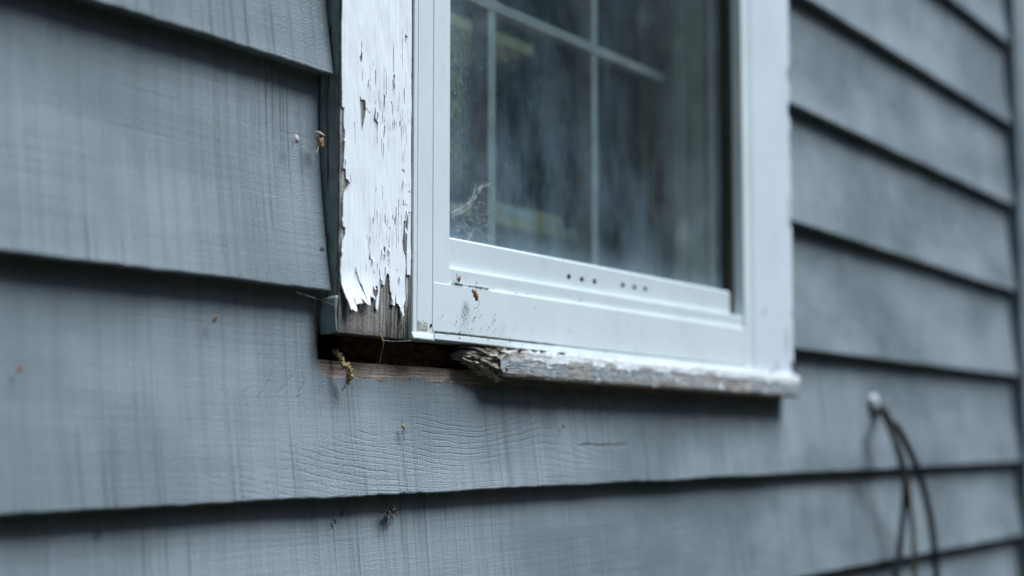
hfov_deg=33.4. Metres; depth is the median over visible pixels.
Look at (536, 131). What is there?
interior room
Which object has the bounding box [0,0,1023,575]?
house wall
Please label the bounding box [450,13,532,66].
wooden shelf
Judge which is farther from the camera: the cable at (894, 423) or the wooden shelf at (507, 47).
the cable at (894, 423)
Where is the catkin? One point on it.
(349, 375)
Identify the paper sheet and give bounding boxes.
[501,205,533,220]
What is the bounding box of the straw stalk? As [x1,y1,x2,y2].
[379,334,383,362]
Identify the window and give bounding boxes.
[316,0,799,397]
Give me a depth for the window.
1.65 m
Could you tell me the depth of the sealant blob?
2.33 m
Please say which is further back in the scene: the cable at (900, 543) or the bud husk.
the cable at (900, 543)
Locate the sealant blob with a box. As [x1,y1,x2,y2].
[869,392,879,414]
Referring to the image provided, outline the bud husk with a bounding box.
[290,134,298,154]
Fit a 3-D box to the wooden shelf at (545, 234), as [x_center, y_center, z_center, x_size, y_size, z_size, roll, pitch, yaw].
[-0.096,0.610,1.787,0.140,1.414,0.440,-3,-6,30]
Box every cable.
[877,407,906,575]
[879,403,939,575]
[880,410,917,575]
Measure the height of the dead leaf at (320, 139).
0.016 m
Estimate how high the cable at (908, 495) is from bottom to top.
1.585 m
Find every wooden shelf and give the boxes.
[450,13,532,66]
[450,201,576,260]
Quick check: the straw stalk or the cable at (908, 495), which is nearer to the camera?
the straw stalk
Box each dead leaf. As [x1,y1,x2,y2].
[315,131,324,152]
[472,289,478,307]
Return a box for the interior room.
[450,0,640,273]
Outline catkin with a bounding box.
[332,349,353,390]
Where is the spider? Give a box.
[384,502,398,521]
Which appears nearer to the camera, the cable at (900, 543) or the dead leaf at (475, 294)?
the dead leaf at (475, 294)
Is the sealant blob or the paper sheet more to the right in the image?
the sealant blob
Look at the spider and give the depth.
1.32 m

